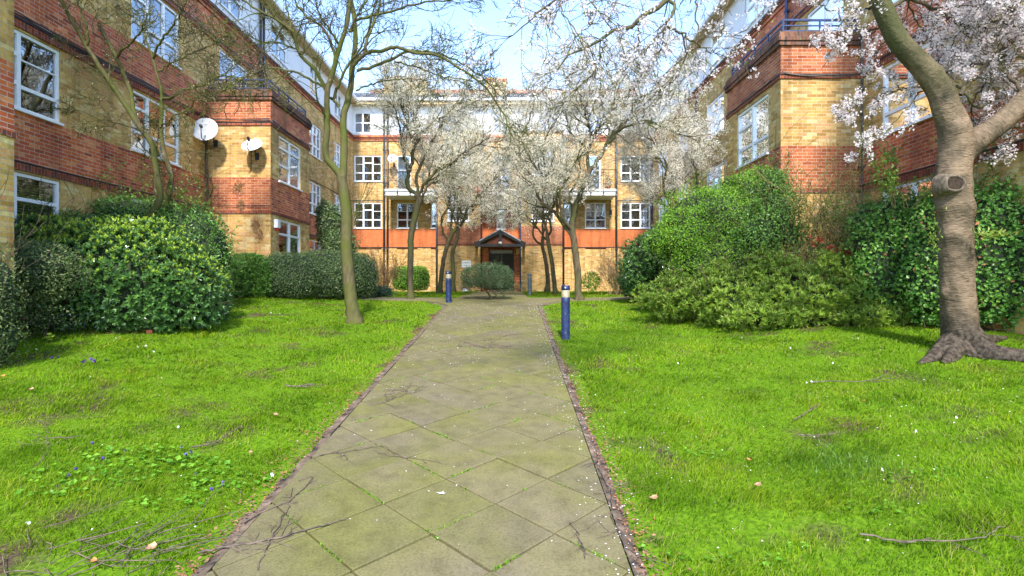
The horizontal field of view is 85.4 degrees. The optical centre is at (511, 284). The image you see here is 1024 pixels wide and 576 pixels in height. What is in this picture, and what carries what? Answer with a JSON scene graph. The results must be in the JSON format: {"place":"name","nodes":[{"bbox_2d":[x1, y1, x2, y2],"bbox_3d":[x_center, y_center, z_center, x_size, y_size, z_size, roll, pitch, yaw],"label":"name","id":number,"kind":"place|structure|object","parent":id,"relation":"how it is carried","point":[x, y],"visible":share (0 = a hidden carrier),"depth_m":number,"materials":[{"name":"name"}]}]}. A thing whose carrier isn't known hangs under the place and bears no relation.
{"place":"outdoors","nodes":[
{"label":"outdoors","id":0,"kind":"place"},
{"bbox_2d":[205,291,652,575],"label":"paving path","id":1,"kind":"structure","parent":0,"point":[533,452],"depth_m":4.69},
{"bbox_2d":[228,487,294,569],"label":"fallen twig","id":2,"kind":"object","parent":1,"relation":"on","point":[268,543],"visible":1,"depth_m":3.77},
{"bbox_2d":[309,445,393,460],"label":"fallen twig","id":3,"kind":"object","parent":1,"relation":"on","point":[346,451],"visible":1,"depth_m":5.21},
{"bbox_2d":[368,380,430,408],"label":"fallen twig","id":4,"kind":"object","parent":1,"relation":"on","point":[394,396],"visible":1,"depth_m":7.08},
{"bbox_2d":[372,449,440,462],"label":"fallen twig","id":5,"kind":"object","parent":1,"relation":"on","point":[403,457],"visible":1,"depth_m":5.08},
{"bbox_2d":[285,309,615,571],"bbox_3d":[-0.554,1.208,9.330,2.550,1.125,11.886,0,0,0],"label":"moss","id":6,"kind":"object","parent":1,"relation":"on","point":[495,566],"visible":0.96,"depth_m":4.57,"materials":[{"name":"plant"}]},
{"bbox_2d":[454,339,515,350],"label":"fallen twig","id":7,"kind":"object","parent":1,"relation":"on","point":[500,346],"visible":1,"depth_m":10.16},
{"bbox_2d":[62,303,1017,574],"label":"fallen petals","id":8,"kind":"object","parent":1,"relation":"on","point":[592,437],"visible":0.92,"depth_m":6.20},
{"bbox_2d":[567,521,592,556],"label":"fallen twig","id":9,"kind":"object","parent":1,"relation":"on","point":[579,539],"visible":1,"depth_m":3.70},
{"bbox_2d":[575,449,669,564],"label":"fallen twig","id":10,"kind":"object","parent":1,"relation":"on","point":[612,508],"visible":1,"depth_m":4.05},
{"bbox_2d":[277,0,716,92],"label":"sky","id":11,"kind":"structure","parent":0,"point":[460,20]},
{"bbox_2d":[0,292,1023,575],"bbox_3d":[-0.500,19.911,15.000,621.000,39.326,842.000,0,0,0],"label":"ground","id":12,"kind":"structure","parent":0,"point":[754,524],"depth_m":5.59,"materials":[{"name":"plant"}]},
{"bbox_2d":[0,172,93,365],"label":"bush","id":13,"kind":"object","parent":12,"relation":"on","point":[40,272],"visible":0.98,"depth_m":8.69,"materials":[{"name":"green plant"}]},
{"bbox_2d":[15,314,85,334],"bbox_3d":[-7.807,0.678,9.284,1.094,0.380,0.025,0,0,-24],"label":"border edging","id":14,"kind":"object","parent":12,"relation":"on","point":[58,322],"visible":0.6,"depth_m":9.34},
{"bbox_2d":[0,495,249,575],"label":"twig litter","id":15,"kind":"object","parent":12,"relation":"on","point":[127,552],"visible":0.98,"depth_m":3.66,"materials":[{"name":"wood"}]},
{"bbox_2d":[14,176,243,333],"bbox_3d":[-7.440,-0.527,10.207,4.406,2.956,3.727,0,0,-29],"label":"shrub","id":16,"kind":"object","parent":12,"relation":"on","point":[148,275],"visible":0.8,"depth_m":9.85,"materials":[{"name":"green plant"}]},
{"bbox_2d":[20,149,260,301],"bbox_3d":[-8.610,-1.336,12.291,5.844,3.937,2.853,0,0,-28],"label":"shrub","id":17,"kind":"object","parent":12,"relation":"on","point":[208,233],"visible":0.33,"depth_m":12.20,"materials":[{"name":"green plant"}]},
{"bbox_2d":[14,443,271,509],"bbox_3d":[-3.031,1.587,4.726,2.081,0.191,1.231,0,0,0],"label":"violet","id":18,"kind":"object","parent":12,"relation":"on","point":[110,448],"depth_m":4.70,"materials":[{"name":"plant"}]},
{"bbox_2d":[21,0,286,224],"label":"tree","id":19,"kind":"object","parent":12,"relation":"on","point":[132,112],"visible":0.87,"depth_m":11.97,"materials":[{"name":"brown plant"}]},
{"bbox_2d":[0,0,359,320],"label":"apartment wing","id":20,"kind":"structure","parent":12,"relation":"on","point":[291,171],"depth_m":14.95,"materials":[{"name":"brick"}]},
{"bbox_2d":[14,172,58,231],"bbox_3d":[-9.271,-1.336,10.375,0.253,1.500,1.910,0,0,0],"label":"window","id":21,"kind":"structure","parent":20,"relation":"in","point":[55,203],"depth_m":10.81,"materials":[{"name":"white glass"}]},
{"bbox_2d":[14,29,63,125],"bbox_3d":[-9.300,-3.983,10.375,0.310,1.514,1.910,0,0,0],"label":"window","id":22,"kind":"structure","parent":20,"relation":"in","point":[38,90],"depth_m":10.97,"materials":[{"name":"white glass"}]},
{"bbox_2d":[77,156,215,219],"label":"climbing rose","id":23,"kind":"object","parent":20,"relation":"attached to","point":[168,186],"visible":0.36,"depth_m":12.27,"materials":[{"name":"green plant"}]},
{"bbox_2d":[130,89,181,167],"bbox_3d":[-9.300,-3.983,14.375,0.310,1.514,2.010,0,0,0],"label":"window","id":24,"kind":"structure","parent":20,"relation":"in","point":[168,142],"depth_m":14.23,"materials":[{"name":"white glass"}]},
{"bbox_2d":[130,0,181,70],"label":"window","id":25,"kind":"structure","parent":20,"relation":"in","point":[163,6],"depth_m":14.66,"materials":[{"name":"white glass"}]},
{"bbox_2d":[193,118,217,146],"bbox_3d":[-8.899,-4.490,16.245,0.670,0.729,0.777,0,0,37],"label":"satellite dish","id":26,"kind":"object","parent":20,"relation":"attached to","point":[207,131],"visible":0.98,"depth_m":16.13,"materials":[{"name":"metal"}]},
{"bbox_2d":[192,122,226,218],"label":"creeper","id":27,"kind":"object","parent":20,"relation":"attached to","point":[209,179],"visible":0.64,"depth_m":16.46,"materials":[{"name":"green plant"}]},
{"bbox_2d":[218,0,243,25],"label":"window","id":28,"kind":"structure","parent":20,"relation":"in","point":[228,7],"depth_m":18.48,"materials":[{"name":"white glass"}]},
{"bbox_2d":[220,50,246,87],"bbox_3d":[-9.326,-6.460,18.375,0.208,1.920,1.850,0,0,0],"label":"terrace door","id":29,"kind":"structure","parent":20,"relation":"in","point":[221,72],"depth_m":18.35,"materials":[{"name":"glass"}]},
{"bbox_2d":[230,177,244,211],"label":"creeper","id":30,"kind":"object","parent":20,"relation":"attached to","point":[239,200],"visible":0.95,"depth_m":16.67,"materials":[{"name":"brown plant"}]},
{"bbox_2d":[241,136,261,159],"bbox_3d":[-7.690,-4.040,16.376,0.532,0.603,0.552,0,0,-40],"label":"satellite dish","id":31,"kind":"object","parent":20,"relation":"attached to","point":[249,144],"visible":1,"depth_m":16.38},
{"bbox_2d":[251,215,262,241],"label":"creeper","id":32,"kind":"object","parent":20,"relation":"attached to","point":[257,226],"visible":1,"depth_m":16.66,"materials":[{"name":"brown plant"}]},
{"bbox_2d":[274,219,280,230],"bbox_3d":[-7.180,-1.800,16.960,0.120,0.360,0.200,0,0,0],"label":"alarm box","id":33,"kind":"object","parent":20,"relation":"attached to","point":[277,224],"visible":1,"depth_m":16.88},
{"bbox_2d":[271,23,288,68],"bbox_3d":[-9.300,-9.468,21.950,0.310,1.304,1.560,0,0,0],"label":"window","id":34,"kind":"structure","parent":20,"relation":"in","point":[280,47],"depth_m":22.40,"materials":[{"name":"white glass"}]},
{"bbox_2d":[309,181,319,215],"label":"window","id":35,"kind":"structure","parent":20,"relation":"in","point":[314,186],"depth_m":26.16,"materials":[{"name":"white plastic"}]},
{"bbox_2d":[310,240,319,253],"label":"window","id":36,"kind":"structure","parent":20,"relation":"in","point":[313,241],"depth_m":25.91,"materials":[{"name":"white glass"}]},
{"bbox_2d":[310,68,319,98],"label":"window","id":37,"kind":"structure","parent":20,"relation":"in","point":[312,76],"depth_m":25.83,"materials":[{"name":"white glass"}]},
{"bbox_2d":[309,124,321,161],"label":"window","id":38,"kind":"structure","parent":20,"relation":"in","point":[314,126],"depth_m":26.16,"materials":[{"name":"white plastic"}]},
{"bbox_2d":[334,142,339,167],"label":"window","id":39,"kind":"structure","parent":20,"relation":"in","point":[336,150],"depth_m":29.34,"materials":[{"name":"white glass"}]},
{"bbox_2d":[335,93,340,118],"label":"window","id":40,"kind":"structure","parent":20,"relation":"in","point":[336,109],"depth_m":29.36,"materials":[{"name":"white glass"}]},
{"bbox_2d":[0,294,438,575],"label":"grass","id":41,"kind":"structure","parent":12,"relation":"on","point":[21,504],"depth_m":6.29,"materials":[{"name":"plant"}]},
{"bbox_2d":[14,415,74,466],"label":"fallen twig","id":42,"kind":"object","parent":41,"relation":"on","point":[43,440],"visible":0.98,"depth_m":5.25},
{"bbox_2d":[191,424,240,447],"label":"fallen twig","id":43,"kind":"object","parent":41,"relation":"on","point":[217,440],"visible":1,"depth_m":5.46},
{"bbox_2d":[284,383,322,388],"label":"fallen twig","id":44,"kind":"object","parent":41,"relation":"on","point":[306,385],"visible":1,"depth_m":7.46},
{"bbox_2d":[229,250,273,297],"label":"hedge","id":45,"kind":"object","parent":12,"relation":"on","point":[253,278],"visible":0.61,"depth_m":15.31,"materials":[{"name":"green plant"}]},
{"bbox_2d":[197,516,345,553],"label":"fallen twig","id":46,"kind":"object","parent":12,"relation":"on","point":[230,546],"visible":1,"depth_m":3.69,"materials":[{"name":"wood"}]},
{"bbox_2d":[191,301,446,575],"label":"kerb","id":47,"kind":"structure","parent":12,"relation":"on","point":[208,565],"depth_m":4.88,"materials":[{"name":"concrete"}]},
{"bbox_2d":[244,476,317,523],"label":"fallen twig","id":48,"kind":"object","parent":47,"relation":"on","point":[284,502],"visible":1,"depth_m":4.24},
{"bbox_2d":[260,245,380,298],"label":"hedge","id":49,"kind":"object","parent":12,"relation":"on","point":[307,274],"visible":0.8,"depth_m":16.16,"materials":[{"name":"green plant"}]},
{"bbox_2d":[155,0,542,323],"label":"tree","id":50,"kind":"object","parent":12,"relation":"on","point":[353,313],"visible":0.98,"depth_m":12.61,"materials":[{"name":"brown plant"}]},
{"bbox_2d":[309,174,398,255],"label":"bush","id":51,"kind":"object","parent":12,"relation":"on","point":[328,220],"visible":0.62,"depth_m":21.25,"materials":[{"name":"green plant"}]},
{"bbox_2d":[367,285,396,296],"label":"shrub","id":52,"kind":"object","parent":12,"relation":"on","point":[385,291],"visible":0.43,"depth_m":18.34,"materials":[{"name":"green plant"}]},
{"bbox_2d":[358,242,417,295],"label":"shrub","id":53,"kind":"object","parent":12,"relation":"on","point":[392,271],"visible":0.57,"depth_m":19.90,"materials":[{"name":"brown plant"}]},
{"bbox_2d":[325,290,478,297],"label":"grass","id":54,"kind":"structure","parent":12,"relation":"on","point":[428,294],"depth_m":21.35,"materials":[{"name":"plant"}]},
{"bbox_2d":[391,258,429,290],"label":"hedge","id":55,"kind":"object","parent":12,"relation":"on","point":[421,277],"visible":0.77,"depth_m":24.05,"materials":[{"name":"green plant"}]},
{"bbox_2d":[352,27,530,298],"bbox_3d":[-2.050,-3.912,17.873,5.361,8.810,5.103,0,0,0],"label":"tree","id":56,"kind":"object","parent":12,"relation":"on","point":[410,126],"visible":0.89,"depth_m":17.50,"materials":[{"name":"grey plant"}]},
{"bbox_2d":[446,271,450,302],"bbox_3d":[-1.893,0.153,16.543,0.173,1.080,0.182,0,0,0],"label":"bollard light","id":57,"kind":"object","parent":12,"relation":"on","point":[448,286],"visible":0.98,"depth_m":16.47,"materials":[{"name":"blue paint"}]},
{"bbox_2d":[418,95,509,290],"bbox_3d":[-1.997,-4.446,26.521,5.349,9.587,5.484,0,0,0],"label":"tree","id":58,"kind":"object","parent":12,"relation":"on","point":[453,276],"visible":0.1,"depth_m":26.93,"materials":[{"name":"grey brown bark"},{"name":"white blossom"},{"name":"twig"}]},
{"bbox_2d":[406,100,546,293],"bbox_3d":[-1.623,-4.014,23.544,6.359,8.932,4.986,0,0,0],"label":"tree","id":59,"kind":"object","parent":12,"relation":"on","point":[461,200],"visible":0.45,"depth_m":23.21,"materials":[{"name":"grey brown bark"},{"name":"white blossom"},{"name":"twig"}]},
{"bbox_2d":[451,256,522,299],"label":"olive shrub","id":60,"kind":"object","parent":12,"relation":"on","point":[480,278],"visible":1,"depth_m":17.17,"materials":[{"name":"green plant"}]},
{"bbox_2d":[351,77,652,291],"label":"apartment block","id":61,"kind":"structure","parent":12,"relation":"on","point":[387,221],"depth_m":32.10,"materials":[{"name":"yellow brick"}]},
{"bbox_2d":[353,113,370,133],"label":"window","id":62,"kind":"structure","parent":61,"relation":"in","point":[355,122],"depth_m":32.13,"materials":[{"name":"white plastic"}]},
{"bbox_2d":[353,156,381,181],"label":"window","id":63,"kind":"structure","parent":61,"relation":"in","point":[357,159],"depth_m":32.13,"materials":[{"name":"white plastic"}]},
{"bbox_2d":[353,203,381,228],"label":"window","id":64,"kind":"structure","parent":61,"relation":"in","point":[372,209],"depth_m":32.13,"materials":[{"name":"white plastic"}]},
{"bbox_2d":[388,154,395,166],"bbox_3d":[-6.864,-7.094,31.664,0.468,0.622,0.839,0,0,-17],"label":"satellite dish","id":65,"kind":"object","parent":61,"relation":"attached to","point":[391,157],"visible":1,"depth_m":31.53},
{"bbox_2d":[397,156,410,188],"bbox_3d":[-6.265,-6.438,32.188,0.862,2.024,0.285,0,0,0],"label":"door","id":66,"kind":"structure","parent":61,"relation":"in","point":[401,168],"depth_m":32.33,"materials":[{"name":"white glass"}]},
{"bbox_2d":[396,203,417,228],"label":"window","id":67,"kind":"structure","parent":61,"relation":"in","point":[407,211],"depth_m":32.13,"materials":[{"name":"white plastic"}]},
{"bbox_2d":[430,203,435,228],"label":"window","id":68,"kind":"structure","parent":61,"relation":"in","point":[433,223],"depth_m":32.33,"materials":[{"name":"white glass"}]},
{"bbox_2d":[496,203,505,229],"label":"window","id":69,"kind":"structure","parent":61,"relation":"in","point":[499,225],"depth_m":32.33,"materials":[{"name":"white glass"}]},
{"bbox_2d":[489,253,513,289],"bbox_3d":[-0.602,-0.700,32.050,1.449,2.240,0.039,0,0,0],"label":"door","id":70,"kind":"structure","parent":61,"relation":"in","point":[489,253],"depth_m":32.03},
{"bbox_2d":[587,156,599,188],"bbox_3d":[4.722,-6.438,32.188,0.862,2.024,0.285,0,0,0],"label":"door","id":71,"kind":"structure","parent":61,"relation":"in","point":[598,167],"depth_m":32.33,"materials":[{"name":"white glass"}]},
{"bbox_2d":[585,203,606,228],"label":"window","id":72,"kind":"structure","parent":61,"relation":"in","point":[602,206],"depth_m":32.19,"materials":[{"name":"clear glass"}]},
{"bbox_2d":[620,203,650,228],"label":"window","id":73,"kind":"structure","parent":61,"relation":"in","point":[626,219],"depth_m":32.20,"materials":[{"name":"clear glass"}]},
{"bbox_2d":[621,156,650,181],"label":"window","id":74,"kind":"structure","parent":61,"relation":"in","point":[624,169],"depth_m":32.29,"materials":[{"name":"clear glass"}]},
{"bbox_2d":[20,302,998,575],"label":"leaf litter","id":75,"kind":"object","parent":12,"relation":"on","point":[378,378],"visible":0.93,"depth_m":4.71,"materials":[{"name":"plant"}]},
{"bbox_2d":[457,129,590,294],"bbox_3d":[0.550,-3.002,21.634,5.212,6.883,4.112,0,0,0],"label":"tree","id":76,"kind":"object","parent":12,"relation":"on","point":[550,254],"visible":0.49,"depth_m":21.42,"materials":[{"name":"grey plant"}]},
{"bbox_2d":[527,273,531,295],"bbox_3d":[0.645,0.070,20.316,0.179,0.940,0.179,0,0,0],"label":"bollard light","id":77,"kind":"object","parent":12,"relation":"on","point":[529,284],"visible":0.98,"depth_m":20.25,"materials":[{"name":"grey paint"}]},
{"bbox_2d":[476,97,604,291],"bbox_3d":[1.339,-4.252,25.370,5.252,9.183,4.599,0,0,-44],"label":"tree","id":78,"kind":"object","parent":12,"relation":"on","point":[547,285],"visible":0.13,"depth_m":24.94,"materials":[{"name":"grey plant"}]},
{"bbox_2d":[561,285,569,339],"bbox_3d":[1.061,0.615,10.971,0.173,1.185,0.182,0,0,0],"label":"bollard light","id":79,"kind":"object","parent":12,"relation":"on","point":[565,311],"visible":0.94,"depth_m":10.91,"materials":[{"name":"blue paint"}]},
{"bbox_2d":[538,301,647,575],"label":"kerb","id":80,"kind":"structure","parent":12,"relation":"on","point":[616,513],"depth_m":4.86,"materials":[{"name":"concrete"}]},
{"bbox_2d":[285,423,910,512],"bbox_3d":[0.227,1.579,4.965,5.695,0.185,0.252,0,0,20],"label":"clover","id":81,"kind":"object","parent":12,"relation":"on","point":[849,501],"visible":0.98,"depth_m":4.09,"materials":[{"name":"green plant"}]},
{"bbox_2d":[476,6,730,299],"bbox_3d":[2.747,-4.231,17.447,7.913,9.635,5.048,0,0,0],"label":"tree","id":82,"kind":"object","parent":12,"relation":"on","point":[610,137],"visible":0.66,"depth_m":17.05,"materials":[{"name":"grey plant"}]},
{"bbox_2d":[582,236,635,295],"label":"shrub","id":83,"kind":"object","parent":12,"relation":"on","point":[599,278],"visible":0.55,"depth_m":21.01,"materials":[{"name":"green plant"}]},
{"bbox_2d":[594,200,683,304],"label":"shrub","id":84,"kind":"object","parent":12,"relation":"on","point":[641,265],"visible":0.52,"depth_m":15.38,"materials":[{"name":"green plant"}]},
{"bbox_2d":[596,81,726,213],"bbox_3d":[5.197,-4.285,19.136,4.739,6.263,4.108,0,0,12],"label":"tree","id":85,"kind":"object","parent":12,"relation":"on","point":[681,159],"visible":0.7,"depth_m":18.88,"materials":[{"name":"grey plant"}]},
{"bbox_2d":[612,137,794,314],"bbox_3d":[5.118,-1.459,13.290,4.711,4.638,3.638,0,0,-28],"label":"shrub","id":86,"kind":"object","parent":12,"relation":"on","point":[687,217],"visible":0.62,"depth_m":12.12,"materials":[{"name":"green plant"}]},
{"bbox_2d":[457,0,1023,364],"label":"cherry tree","id":87,"kind":"object","parent":12,"relation":"on","point":[963,142],"visible":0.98,"depth_m":7.82,"materials":[{"name":"white plant"}]},
{"bbox_2d":[631,228,919,330],"bbox_3d":[5.077,-0.101,11.396,5.544,2.142,2.652,0,0,31],"label":"shrub","id":88,"kind":"object","parent":12,"relation":"on","point":[738,303],"visible":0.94,"depth_m":10.77,"materials":[{"name":"green plant"}]},
{"bbox_2d":[626,447,958,565],"bbox_3d":[2.181,1.630,4.061,2.327,0.253,2.057,0,0,22],"label":"clover","id":89,"kind":"object","parent":12,"relation":"on","point":[730,556],"visible":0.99,"depth_m":3.66,"materials":[{"name":"green plant"}]},
{"bbox_2d":[769,211,853,321],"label":"shrub","id":90,"kind":"object","parent":12,"relation":"on","point":[831,247],"visible":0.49,"depth_m":10.74,"materials":[{"name":"green plant"}]},
{"bbox_2d":[702,124,927,288],"bbox_3d":[5.939,-1.583,11.797,4.893,4.722,4.215,0,0,0],"label":"shrub","id":91,"kind":"object","parent":12,"relation":"on","point":[762,227],"visible":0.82,"depth_m":11.61,"materials":[{"name":"green plant"}]},
{"bbox_2d":[734,106,934,276],"bbox_3d":[6.413,-1.874,11.355,3.992,3.469,3.230,0,0,0],"label":"shrub","id":92,"kind":"object","parent":12,"relation":"on","point":[814,210],"visible":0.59,"depth_m":11.40,"materials":[{"name":"green plant"}]},
{"bbox_2d":[755,138,918,282],"bbox_3d":[6.990,-1.257,11.727,3.890,3.958,3.952,0,0,28],"label":"shrub","id":93,"kind":"object","parent":12,"relation":"on","point":[830,227],"visible":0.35,"depth_m":11.32,"materials":[{"name":"green plant"}]},
{"bbox_2d":[651,0,1023,334],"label":"apartment wing","id":94,"kind":"structure","parent":12,"relation":"on","point":[787,88],"depth_m":12.90,"materials":[{"name":"brick"}]},
{"bbox_2d":[657,195,667,226],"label":"window","id":95,"kind":"structure","parent":94,"relation":"in","point":[663,198],"depth_m":30.12,"materials":[{"name":"clear glass"}]},
{"bbox_2d":[658,144,667,177],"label":"window","id":96,"kind":"structure","parent":94,"relation":"in","point":[660,168],"depth_m":30.38,"materials":[{"name":"clear glass"}]},
{"bbox_2d":[679,126,689,156],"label":"window","id":97,"kind":"structure","parent":94,"relation":"in","point":[683,146],"depth_m":26.35,"materials":[{"name":"clear glass"}]},
{"bbox_2d":[682,65,689,95],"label":"window","id":98,"kind":"structure","parent":94,"relation":"in","point":[684,79],"depth_m":26.20,"materials":[{"name":"clear glass"}]},
{"bbox_2d":[707,162,723,187],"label":"window","id":99,"kind":"structure","parent":94,"relation":"in","point":[717,179],"depth_m":22.34,"materials":[{"name":"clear glass"}]},
{"bbox_2d":[707,92,723,139],"bbox_3d":[8.152,-6.666,22.250,0.153,1.500,1.960,0,0,0],"label":"window","id":100,"kind":"structure","parent":94,"relation":"in","point":[720,98],"depth_m":22.12,"materials":[{"name":"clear glass"}]},
{"bbox_2d":[708,21,724,69],"bbox_3d":[8.152,-9.466,22.000,0.153,1.300,1.660,0,0,0],"label":"window","id":101,"kind":"structure","parent":94,"relation":"in","point":[713,39],"depth_m":22.23,"materials":[{"name":"clear glass"}]},
{"bbox_2d":[744,0,763,29],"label":"window","id":102,"kind":"structure","parent":94,"relation":"in","point":[750,17],"depth_m":18.90,"materials":[{"name":"clear glass"}]},
{"bbox_2d":[808,0,843,29],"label":"terrace door","id":103,"kind":"structure","parent":94,"relation":"in","point":[819,12],"depth_m":14.52,"materials":[{"name":"white glass"}]},
{"bbox_2d":[878,43,936,137],"bbox_3d":[8.152,-3.981,11.375,0.153,1.510,1.710,0,0,0],"label":"window","id":104,"kind":"structure","parent":94,"relation":"in","point":[891,113],"depth_m":11.70,"materials":[{"name":"white glass"}]},
{"bbox_2d":[883,177,932,201],"bbox_3d":[8.152,-1.336,11.375,0.153,1.500,1.710,0,0,0],"label":"window","id":105,"kind":"structure","parent":94,"relation":"in","point":[905,191],"depth_m":11.26,"materials":[{"name":"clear glass"}]},
{"bbox_2d":[766,435,912,496],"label":"coarse grass","id":106,"kind":"structure","parent":12,"relation":"on","point":[841,461],"depth_m":4.84,"materials":[{"name":"plant"}]},
{"bbox_2d":[810,374,894,382],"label":"fallen twig","id":107,"kind":"object","parent":12,"relation":"on","point":[859,381],"visible":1,"depth_m":7.01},
{"bbox_2d":[748,313,992,327],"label":"ivy ground cover","id":108,"kind":"object","parent":12,"relation":"on","point":[926,321],"visible":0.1,"depth_m":10.08,"materials":[{"name":"green plant"}]},
{"bbox_2d":[773,134,1023,332],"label":"hedge","id":109,"kind":"object","parent":12,"relation":"on","point":[894,252],"visible":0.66,"depth_m":9.47,"materials":[{"name":"green plant"}]},
{"bbox_2d":[864,136,998,209],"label":"climbing plant","id":110,"kind":"object","parent":109,"relation":"on","point":[890,177],"visible":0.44,"depth_m":9.51,"materials":[{"name":"green plant"}]},
{"bbox_2d":[860,521,1023,562],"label":"fallen twig","id":111,"kind":"object","parent":12,"relation":"on","point":[899,541],"visible":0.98,"depth_m":3.63,"materials":[{"name":"wood"}]},
{"bbox_2d":[907,499,1023,548],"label":"tufted grass","id":112,"kind":"structure","parent":12,"relation":"on","point":[988,517],"depth_m":3.83,"materials":[{"name":"plant"}]},
{"bbox_2d":[522,290,655,297],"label":"grass","id":113,"kind":"structure","parent":0,"point":[542,294],"depth_m":20.62,"materials":[{"name":"plant"}]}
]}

